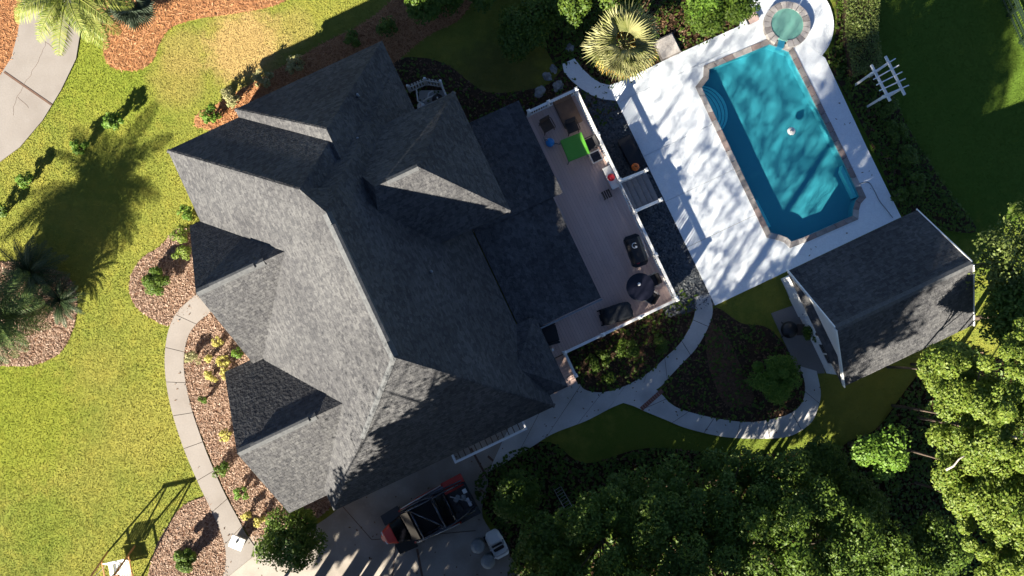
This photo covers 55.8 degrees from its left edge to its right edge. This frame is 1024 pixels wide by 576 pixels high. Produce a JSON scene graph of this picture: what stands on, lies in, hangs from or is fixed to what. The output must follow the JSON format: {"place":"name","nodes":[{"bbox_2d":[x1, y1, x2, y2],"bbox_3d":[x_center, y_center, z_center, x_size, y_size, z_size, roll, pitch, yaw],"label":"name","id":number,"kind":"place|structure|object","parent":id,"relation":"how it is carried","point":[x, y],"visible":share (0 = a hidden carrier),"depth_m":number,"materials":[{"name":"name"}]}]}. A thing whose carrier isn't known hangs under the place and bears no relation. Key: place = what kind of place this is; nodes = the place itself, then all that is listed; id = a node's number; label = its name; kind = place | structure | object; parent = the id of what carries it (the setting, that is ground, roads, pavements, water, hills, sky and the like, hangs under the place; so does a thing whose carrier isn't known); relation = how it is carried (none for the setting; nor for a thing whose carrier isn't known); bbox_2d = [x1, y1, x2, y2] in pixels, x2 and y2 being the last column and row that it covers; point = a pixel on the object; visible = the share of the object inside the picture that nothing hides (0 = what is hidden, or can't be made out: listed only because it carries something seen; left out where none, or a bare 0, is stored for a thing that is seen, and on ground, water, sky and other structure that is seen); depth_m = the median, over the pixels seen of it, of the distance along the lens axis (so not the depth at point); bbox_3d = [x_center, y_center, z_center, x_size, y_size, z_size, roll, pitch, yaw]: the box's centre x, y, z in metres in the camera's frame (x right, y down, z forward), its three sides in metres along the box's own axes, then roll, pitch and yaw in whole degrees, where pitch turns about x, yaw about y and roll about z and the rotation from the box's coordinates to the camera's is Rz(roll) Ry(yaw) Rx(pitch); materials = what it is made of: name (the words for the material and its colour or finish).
{"place":"outdoors","nodes":[
{"label":"outdoors","id":0,"kind":"place"},
{"bbox_2d":[0,0,81,161],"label":"curved driveway","id":1,"kind":"structure","parent":0,"point":[46,79],"depth_m":44.38,"materials":[{"name":"concrete"}]},
{"bbox_2d":[223,428,519,575],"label":"driveway","id":2,"kind":"structure","parent":0,"point":[349,551],"depth_m":43.51,"materials":[{"name":"concrete"}]},
{"bbox_2d":[380,474,480,553],"bbox_3d":[-3.793,10.090,42.570,4.490,1.983,2.020,-28,88,-1],"label":"off road buggy","id":3,"kind":"object","parent":2,"relation":"on","point":[446,505],"visible":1,"depth_m":42.49,"materials":[{"name":"red paint"}]},
{"bbox_2d":[483,528,510,558],"bbox_3d":[-0.687,11.428,43.072,0.840,0.876,1.240,-28,88,-1],"label":"ride on car","id":4,"kind":"object","parent":2,"relation":"on","point":[498,546],"visible":1,"depth_m":43.06,"materials":[{"name":"white paint"}]},
{"bbox_2d":[0,0,1023,575],"bbox_3d":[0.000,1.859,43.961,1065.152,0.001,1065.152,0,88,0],"label":"lawn","id":5,"kind":"structure","parent":0,"point":[954,156],"depth_m":44.19,"materials":[{"name":"green plant"}]},
{"bbox_2d":[0,0,21,73],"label":"pine straw bed","id":6,"kind":"object","parent":5,"relation":"on","point":[9,49],"visible":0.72,"depth_m":44.51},
{"bbox_2d":[0,261,76,366],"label":"mulch bed","id":7,"kind":"object","parent":5,"relation":"on","point":[35,340],"visible":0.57,"depth_m":43.91,"materials":[{"name":"brown wood"}]},
{"bbox_2d":[0,268,52,363],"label":"feather palm","id":8,"kind":"object","parent":7,"relation":"on","point":[10,313],"visible":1,"depth_m":41.01,"materials":[{"name":"green plant"}]},
{"bbox_2d":[0,235,69,303],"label":"sago palm","id":9,"kind":"object","parent":7,"relation":"on","point":[37,268],"visible":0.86,"depth_m":42.81,"materials":[{"name":"green plant"}]},
{"bbox_2d":[32,273,88,327],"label":"sago palm","id":10,"kind":"object","parent":7,"relation":"on","point":[60,299],"visible":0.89,"depth_m":43.12,"materials":[{"name":"green plant"}]},
{"bbox_2d":[128,228,198,326],"bbox_3d":[-15.015,-0.628,44.066,5.111,0.060,3.562,-41,88,-2],"label":"mulch bed","id":11,"kind":"object","parent":5,"relation":"on","point":[163,259],"visible":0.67,"depth_m":44.02,"materials":[{"name":"brown wood"}]},
{"bbox_2d":[141,266,169,295],"bbox_3d":[-15.998,-0.256,43.417,1.279,1.398,1.360,36,88,1],"label":"round bush","id":12,"kind":"object","parent":11,"relation":"on","point":[154,282],"visible":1,"depth_m":43.12,"materials":[{"name":"green plant"}]},
{"bbox_2d":[148,496,227,575],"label":"mulch bed","id":13,"kind":"object","parent":5,"relation":"on","point":[190,538],"visible":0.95,"depth_m":43.52,"materials":[{"name":"brown wood"}]},
{"bbox_2d":[94,0,284,72],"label":"pine straw bed","id":14,"kind":"object","parent":5,"relation":"on","point":[171,26],"visible":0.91,"depth_m":44.53,"materials":[{"name":"brown plant"}]},
{"bbox_2d":[13,0,133,55],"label":"feather palm","id":15,"kind":"object","parent":14,"relation":"on","point":[84,13],"visible":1,"depth_m":40.78,"materials":[{"name":"green plant"}]},
{"bbox_2d":[108,0,156,31],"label":"fan palm","id":16,"kind":"object","parent":14,"relation":"on","point":[136,13],"visible":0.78,"depth_m":43.00,"materials":[{"name":"green plant"}]},
{"bbox_2d":[165,294,254,575],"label":"footpath","id":17,"kind":"structure","parent":5,"relation":"on","point":[223,512],"depth_m":43.69,"materials":[{"name":"concrete"}]},
{"bbox_2d":[183,312,331,541],"bbox_3d":[-12.088,6.224,43.776,4.844,0.060,10.576,-32,88,-1],"label":"mulch bed","id":18,"kind":"object","parent":5,"relation":"on","point":[216,411],"visible":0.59,"depth_m":43.76,"materials":[{"name":"brown wood"}]},
{"bbox_2d":[251,505,327,573],"bbox_3d":[-9.510,10.949,42.222,3.007,2.934,3.132,26,88,1],"label":"bush","id":19,"kind":"object","parent":18,"relation":"on","point":[298,542],"visible":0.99,"depth_m":41.47,"materials":[{"name":"green plant"}]},
{"bbox_2d":[194,0,471,129],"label":"pine straw bed","id":20,"kind":"object","parent":5,"relation":"on","point":[346,53],"visible":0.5,"depth_m":44.48,"materials":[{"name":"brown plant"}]},
{"bbox_2d":[404,0,442,25],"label":"garden tree","id":21,"kind":"object","parent":20,"relation":"on","point":[417,9],"visible":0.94,"depth_m":42.92,"materials":[{"name":"green plant"}]},
{"bbox_2d":[167,41,601,512],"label":"house","id":22,"kind":"structure","parent":5,"relation":"on","point":[349,293],"depth_m":38.58,"materials":[{"name":"grey tile"}]},
{"bbox_2d":[394,57,578,122],"bbox_3d":[-0.700,-8.245,44.389,11.068,0.058,4.764,0,88,0],"label":"soil bed","id":23,"kind":"object","parent":5,"relation":"on","point":[487,104],"visible":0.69,"depth_m":44.40,"materials":[{"name":"brown soil"}]},
{"bbox_2d":[393,58,616,120],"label":"dry leaves","id":24,"kind":"object","parent":23,"relation":"on","point":[464,89],"visible":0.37,"depth_m":44.37,"materials":[{"name":"brown plant"}]},
{"bbox_2d":[396,57,617,125],"bbox_3d":[-0.683,-8.239,44.274,11.090,0.298,4.780,0,88,0],"label":"ground cover","id":25,"kind":"object","parent":23,"relation":"on","point":[502,97],"visible":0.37,"depth_m":44.30,"materials":[{"name":"green plant"}]},
{"bbox_2d":[497,15,536,63],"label":"garden tree","id":26,"kind":"object","parent":5,"relation":"on","point":[515,42],"visible":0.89,"depth_m":43.15,"materials":[{"name":"green plant"}]},
{"bbox_2d":[498,0,556,47],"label":"garden tree","id":27,"kind":"object","parent":5,"relation":"on","point":[539,30],"visible":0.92,"depth_m":43.02,"materials":[{"name":"green plant"}]},
{"bbox_2d":[526,0,602,69],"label":"soil bed","id":28,"kind":"object","parent":5,"relation":"on","point":[555,39],"visible":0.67,"depth_m":44.49,"materials":[{"name":"brown soil"}]},
{"bbox_2d":[537,0,591,33],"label":"garden tree","id":29,"kind":"object","parent":28,"relation":"on","point":[572,10],"visible":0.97,"depth_m":42.72,"materials":[{"name":"green plant"}]},
{"bbox_2d":[525,0,641,69],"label":"ground cover","id":30,"kind":"object","parent":28,"relation":"on","point":[577,43],"visible":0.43,"depth_m":44.41,"materials":[{"name":"green plant"}]},
{"bbox_2d":[549,483,647,575],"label":"grove tree","id":31,"kind":"object","parent":5,"relation":"on","point":[582,523],"visible":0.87,"depth_m":38.39,"materials":[{"name":"green plant"}]},
{"bbox_2d":[526,94,672,392],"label":"deck","id":32,"kind":"structure","parent":5,"relation":"on","point":[600,228],"depth_m":43.25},
{"bbox_2d":[559,132,589,164],"bbox_3d":[2.788,-6.219,43.032,1.070,0.746,1.070,-22,88,-1],"label":"patio table","id":33,"kind":"object","parent":32,"relation":"on","point":[574,146],"visible":0.99,"depth_m":42.66,"materials":[{"name":"green plastic"}]},
{"bbox_2d":[597,302,632,325],"bbox_3d":[4.599,1.134,42.563,1.516,1.054,0.816,-16,88,-1],"label":"covered barbecue","id":34,"kind":"object","parent":32,"relation":"on","point":[619,312],"visible":1,"depth_m":42.08,"materials":[{"name":"fabric"}]},
{"bbox_2d":[623,233,648,267],"bbox_3d":[5.463,-1.638,42.643,0.778,1.129,1.440,-19,88,-1],"label":"gas grill","id":35,"kind":"object","parent":32,"relation":"on","point":[634,247],"visible":1,"depth_m":42.16,"materials":[{"name":"black metal"}]},
{"bbox_2d":[626,273,654,300],"bbox_3d":[5.635,-0.027,42.719,1.240,0.840,1.240,-25,88,-1],"label":"round table","id":36,"kind":"object","parent":32,"relation":"on","point":[640,287],"visible":1,"depth_m":42.38,"materials":[{"name":"black"}]},
{"bbox_2d":[631,209,678,299],"bbox_3d":[6.280,-1.433,42.639,0.170,1.120,4.370,-25,88,-1],"label":"railing","id":37,"kind":"object","parent":32,"relation":"on","point":[656,255],"visible":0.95,"depth_m":42.29,"materials":[{"name":"white paint"}]},
{"bbox_2d":[489,294,712,470],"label":"footpath","id":38,"kind":"structure","parent":5,"relation":"on","point":[568,412],"depth_m":43.75,"materials":[{"name":"grey concrete"}]},
{"bbox_2d":[571,88,662,198],"bbox_3d":[4.606,-6.477,44.311,2.260,0.065,6.250,-25,88,-1],"label":"slate bed","id":39,"kind":"object","parent":5,"relation":"on","point":[609,153],"visible":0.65,"depth_m":44.31,"materials":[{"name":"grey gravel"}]},
{"bbox_2d":[568,308,694,391],"bbox_3d":[5.445,2.623,43.928,7.162,0.060,3.215,-22,88,-1],"label":"soil bed","id":40,"kind":"object","parent":5,"relation":"on","point":[648,350],"visible":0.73,"depth_m":43.89,"materials":[{"name":"brown soil"}]},
{"bbox_2d":[561,291,696,390],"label":"dry leaves","id":41,"kind":"object","parent":40,"relation":"on","point":[641,352],"visible":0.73,"depth_m":43.87,"materials":[{"name":"brown plant"}]},
{"bbox_2d":[567,290,697,393],"bbox_3d":[5.471,2.614,43.814,7.232,0.277,3.264,-21,88,-1],"label":"ground cover","id":42,"kind":"object","parent":40,"relation":"on","point":[648,368],"visible":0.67,"depth_m":43.80,"materials":[{"name":"green plant"}]},
{"bbox_2d":[621,173,658,211],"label":"stairs","id":43,"kind":"structure","parent":5,"relation":"on","point":[640,191],"depth_m":43.67,"materials":[{"name":"grey wood"}]},
{"bbox_2d":[564,0,738,84],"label":"soil bed","id":44,"kind":"object","parent":5,"relation":"on","point":[671,21],"visible":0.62,"depth_m":44.51,"materials":[{"name":"brown soil"}]},
{"bbox_2d":[581,0,661,83],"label":"fan palm","id":45,"kind":"object","parent":44,"relation":"on","point":[635,28],"visible":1,"depth_m":40.38,"materials":[{"name":"green plant"}]},
{"bbox_2d":[565,0,738,84],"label":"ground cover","id":46,"kind":"object","parent":44,"relation":"on","point":[662,25],"visible":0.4,"depth_m":44.48,"materials":[{"name":"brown plant"}]},
{"bbox_2d":[562,0,744,87],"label":"ground cover","id":47,"kind":"object","parent":44,"relation":"on","point":[591,71],"visible":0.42,"depth_m":44.42,"materials":[{"name":"green plant"}]},
{"bbox_2d":[680,0,725,37],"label":"garden tree","id":48,"kind":"object","parent":44,"relation":"on","point":[712,22],"visible":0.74,"depth_m":42.74,"materials":[{"name":"green plant"}]},
{"bbox_2d":[718,0,760,24],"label":"garden tree","id":49,"kind":"object","parent":44,"relation":"on","point":[736,11],"visible":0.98,"depth_m":42.56,"materials":[{"name":"green plant"}]},
{"bbox_2d":[615,453,709,547],"bbox_3d":[6.336,8.873,40.702,3.648,6.128,4.058,26,88,1],"label":"grove tree","id":50,"kind":"object","parent":5,"relation":"on","point":[679,488],"visible":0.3,"depth_m":38.99,"materials":[{"name":"green plant"}]},
{"bbox_2d":[637,198,714,316],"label":"slate chippings","id":51,"kind":"object","parent":5,"relation":"on","point":[683,265],"visible":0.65,"depth_m":44.03,"materials":[{"name":"grey gravel"}]},
{"bbox_2d":[630,478,742,575],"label":"grove tree","id":52,"kind":"object","parent":5,"relation":"on","point":[656,501],"visible":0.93,"depth_m":37.76,"materials":[{"name":"green plant"}]},
{"bbox_2d":[614,366,820,438],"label":"footpath","id":53,"kind":"structure","parent":5,"relation":"on","point":[801,418],"depth_m":43.72,"materials":[{"name":"grey concrete"}]},
{"bbox_2d":[683,527,769,575],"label":"grove tree","id":54,"kind":"object","parent":5,"relation":"on","point":[741,544],"visible":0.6,"depth_m":38.05,"materials":[{"name":"green plant"}]},
{"bbox_2d":[563,0,900,304],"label":"pool deck","id":55,"kind":"structure","parent":5,"relation":"on","point":[671,127],"depth_m":44.17,"materials":[{"name":"paint"}]},
{"bbox_2d":[695,39,865,247],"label":"swimming pool","id":56,"kind":"structure","parent":55,"relation":"in","point":[801,185],"depth_m":44.89,"materials":[{"name":"liquid"}]},
{"bbox_2d":[763,1,810,50],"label":"spa","id":57,"kind":"object","parent":55,"relation":"on","point":[788,23],"visible":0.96,"depth_m":44.18,"materials":[{"name":"stone"}]},
{"bbox_2d":[662,308,804,421],"bbox_3d":[10.398,4.189,43.862,5.658,0.060,5.323,35,88,1],"label":"soil bed","id":58,"kind":"object","parent":5,"relation":"on","point":[753,356],"visible":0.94,"depth_m":43.83,"materials":[{"name":"brown soil"}]},
{"bbox_2d":[705,323,753,407],"bbox_3d":[9.599,3.547,43.886,1.454,0.066,4.124,-25,88,-1],"label":"mulch strip","id":59,"kind":"object","parent":58,"relation":"on","point":[730,365],"visible":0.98,"depth_m":43.84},
{"bbox_2d":[705,323,753,407],"bbox_3d":[9.610,3.571,43.832,1.558,0.172,4.165,-25,88,-1],"label":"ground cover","id":60,"kind":"object","parent":59,"relation":"on","point":[735,379],"visible":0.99,"depth_m":43.81,"materials":[{"name":"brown plant"}]},
{"bbox_2d":[663,315,804,422],"bbox_3d":[10.039,3.665,43.770,6.485,0.268,4.877,0,88,0],"label":"ground cover","id":61,"kind":"object","parent":58,"relation":"on","point":[697,379],"visible":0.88,"depth_m":43.75,"materials":[{"name":"green plant"}]},
{"bbox_2d":[663,308,804,422],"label":"dry leaves","id":62,"kind":"object","parent":58,"relation":"on","point":[764,357],"visible":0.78,"depth_m":43.81,"materials":[{"name":"brown plant"}]},
{"bbox_2d":[746,354,801,405],"bbox_3d":[11.562,4.044,42.905,2.298,2.059,2.290,0,88,0],"label":"round shrub","id":63,"kind":"object","parent":58,"relation":"on","point":[775,382],"visible":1,"depth_m":42.28,"materials":[{"name":"green plant"}]},
{"bbox_2d":[688,444,782,543],"bbox_3d":[9.060,8.464,40.760,4.318,6.047,4.083,0,88,0],"label":"grove tree","id":64,"kind":"object","parent":5,"relation":"on","point":[724,479],"visible":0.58,"depth_m":38.99,"materials":[{"name":"green plant"}]},
{"bbox_2d":[475,341,1023,575],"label":"leaf litter","id":65,"kind":"object","parent":5,"relation":"on","point":[619,456],"visible":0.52,"depth_m":43.66,"materials":[{"name":"brown plant"}]},
{"bbox_2d":[492,468,540,524],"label":"tree","id":66,"kind":"object","parent":65,"relation":"on","point":[521,495],"visible":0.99,"depth_m":40.84,"materials":[{"name":"green plant"}]},
{"bbox_2d":[509,510,588,575],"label":"tree","id":67,"kind":"object","parent":65,"relation":"on","point":[540,542],"visible":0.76,"depth_m":40.14,"materials":[{"name":"green plant"}]},
{"bbox_2d":[586,469,642,540],"bbox_3d":[4.430,9.186,41.315,2.934,4.879,3.094,0,88,0],"label":"grove tree","id":68,"kind":"object","parent":65,"relation":"on","point":[620,482],"visible":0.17,"depth_m":39.91,"materials":[{"name":"green plant"}]},
{"bbox_2d":[596,524,690,575],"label":"grove tree","id":69,"kind":"object","parent":65,"relation":"on","point":[633,572],"visible":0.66,"depth_m":38.00,"materials":[{"name":"green plant"}]},
{"bbox_2d":[474,342,1023,575],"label":"ground cover","id":70,"kind":"object","parent":65,"relation":"on","point":[852,465],"visible":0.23,"depth_m":43.54,"materials":[{"name":"green plant"}]},
{"bbox_2d":[794,435,852,495],"bbox_3d":[13.168,7.619,42.119,2.620,3.410,2.563,0,88,0],"label":"grove tree","id":71,"kind":"object","parent":65,"relation":"on","point":[827,457],"visible":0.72,"depth_m":40.78,"materials":[{"name":"green plant"}]},
{"bbox_2d":[822,468,891,539],"bbox_3d":[14.565,9.386,41.829,2.900,3.838,2.871,38,88,2],"label":"grove tree","id":72,"kind":"object","parent":65,"relation":"on","point":[858,492],"visible":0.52,"depth_m":40.56,"materials":[{"name":"green plant"}]},
{"bbox_2d":[847,423,912,480],"bbox_3d":[15.079,6.811,41.248,2.695,5.210,2.474,0,88,0],"label":"tree","id":73,"kind":"object","parent":65,"relation":"on","point":[887,455],"visible":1,"depth_m":39.25,"materials":[{"name":"green plant"}]},
{"bbox_2d":[854,520,945,575],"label":"grove tree","id":74,"kind":"object","parent":65,"relation":"on","point":[890,561],"visible":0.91,"depth_m":39.65,"materials":[{"name":"green plant"}]},
{"bbox_2d":[903,509,973,575],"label":"grove tree","id":75,"kind":"object","parent":65,"relation":"on","point":[951,554],"visible":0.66,"depth_m":40.36,"materials":[{"name":"green plant"}]},
{"bbox_2d":[703,479,823,575],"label":"grove tree","id":76,"kind":"object","parent":5,"relation":"on","point":[757,518],"visible":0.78,"depth_m":37.67,"materials":[{"name":"green plant"}]},
{"bbox_2d":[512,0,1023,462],"bbox_3d":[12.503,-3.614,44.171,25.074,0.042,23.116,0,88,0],"label":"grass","id":77,"kind":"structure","parent":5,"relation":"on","point":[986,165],"depth_m":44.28,"materials":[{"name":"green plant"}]},
{"bbox_2d":[738,447,838,549],"bbox_3d":[11.176,8.595,40.862,3.772,5.832,4.203,0,88,0],"label":"grove tree","id":78,"kind":"object","parent":5,"relation":"on","point":[784,468],"visible":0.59,"depth_m":38.67,"materials":[{"name":"green plant"}]},
{"bbox_2d":[771,306,824,373],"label":"patio","id":79,"kind":"structure","parent":5,"relation":"on","point":[801,349],"depth_m":43.86,"materials":[{"name":"concrete"}]},
{"bbox_2d":[767,539,853,575],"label":"grove tree","id":80,"kind":"object","parent":5,"relation":"on","point":[803,569],"visible":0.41,"depth_m":37.88,"materials":[{"name":"green plant"}]},
{"bbox_2d":[781,495,887,575],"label":"grove tree","id":81,"kind":"object","parent":5,"relation":"on","point":[864,532],"visible":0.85,"depth_m":38.34,"materials":[{"name":"green plant"}]},
{"bbox_2d":[781,209,974,387],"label":"pool house","id":82,"kind":"structure","parent":5,"relation":"on","point":[869,303],"depth_m":40.14,"materials":[{"name":"grey tile"}]},
{"bbox_2d":[826,0,975,232],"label":"soil bed","id":83,"kind":"object","parent":5,"relation":"on","point":[868,133],"visible":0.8,"depth_m":44.27,"materials":[{"name":"brown soil"}]},
{"bbox_2d":[840,0,883,79],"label":"clipped hedge","id":84,"kind":"object","parent":83,"relation":"on","point":[860,24],"visible":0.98,"depth_m":43.54,"materials":[{"name":"green plant"}]},
{"bbox_2d":[855,56,908,107],"bbox_3d":[16.373,-9.054,43.169,1.272,2.505,1.891,-26,88,-1],"label":"garden arbour","id":85,"kind":"object","parent":83,"relation":"on","point":[887,95],"visible":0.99,"depth_m":41.99,"materials":[{"name":"white paint"}]},
{"bbox_2d":[827,0,976,232],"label":"ground cover","id":86,"kind":"object","parent":83,"relation":"on","point":[901,168],"visible":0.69,"depth_m":44.17,"materials":[{"name":"green plant"}]},
{"bbox_2d":[886,339,980,400],"bbox_3d":[16.969,3.447,40.266,2.335,7.451,2.674,0,88,0],"label":"oak tree","id":87,"kind":"object","parent":5,"relation":"on","point":[926,370],"visible":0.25,"depth_m":37.44,"materials":[{"name":"green plant"}]},
{"bbox_2d":[891,372,1023,467],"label":"oak tree","id":88,"kind":"object","parent":5,"relation":"on","point":[946,392],"visible":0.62,"depth_m":35.66,"materials":[{"name":"green plant"}]},
{"bbox_2d":[903,439,1023,513],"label":"oak tree","id":89,"kind":"object","parent":5,"relation":"on","point":[958,484],"visible":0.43,"depth_m":35.50,"materials":[{"name":"green plant"}]},
{"bbox_2d":[910,317,1023,425],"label":"oak tree","id":90,"kind":"object","parent":5,"relation":"on","point":[1012,350],"visible":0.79,"depth_m":35.20,"materials":[{"name":"green plant"}]},
{"bbox_2d":[914,468,1023,571],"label":"oak tree","id":91,"kind":"object","parent":5,"relation":"on","point":[991,516],"visible":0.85,"depth_m":34.70,"materials":[{"name":"green plant"}]},
{"bbox_2d":[916,397,1023,494],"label":"oak tree","id":92,"kind":"object","parent":5,"relation":"on","point":[998,418],"visible":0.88,"depth_m":34.57,"materials":[{"name":"green plant"}]},
{"bbox_2d":[958,521,1023,575],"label":"oak tree","id":93,"kind":"object","parent":5,"relation":"on","point":[1003,567],"visible":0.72,"depth_m":34.76,"materials":[{"name":"green plant"}]},
{"bbox_2d":[965,201,1023,310],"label":"tree","id":94,"kind":"object","parent":5,"relation":"on","point":[1008,256],"visible":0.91,"depth_m":38.94,"materials":[{"name":"green plant"}]},
{"bbox_2d":[975,263,1023,364],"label":"tree","id":95,"kind":"object","parent":5,"relation":"on","point":[1001,311],"visible":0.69,"depth_m":38.65,"materials":[{"name":"green plant"}]},
{"bbox_2d":[552,90,582,128],"bbox_3d":[2.470,-7.926,43.085,0.880,0.776,1.447,-25,88,-1],"label":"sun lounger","id":96,"kind":"object","parent":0,"point":[565,107],"visible":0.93,"depth_m":43.12,"materials":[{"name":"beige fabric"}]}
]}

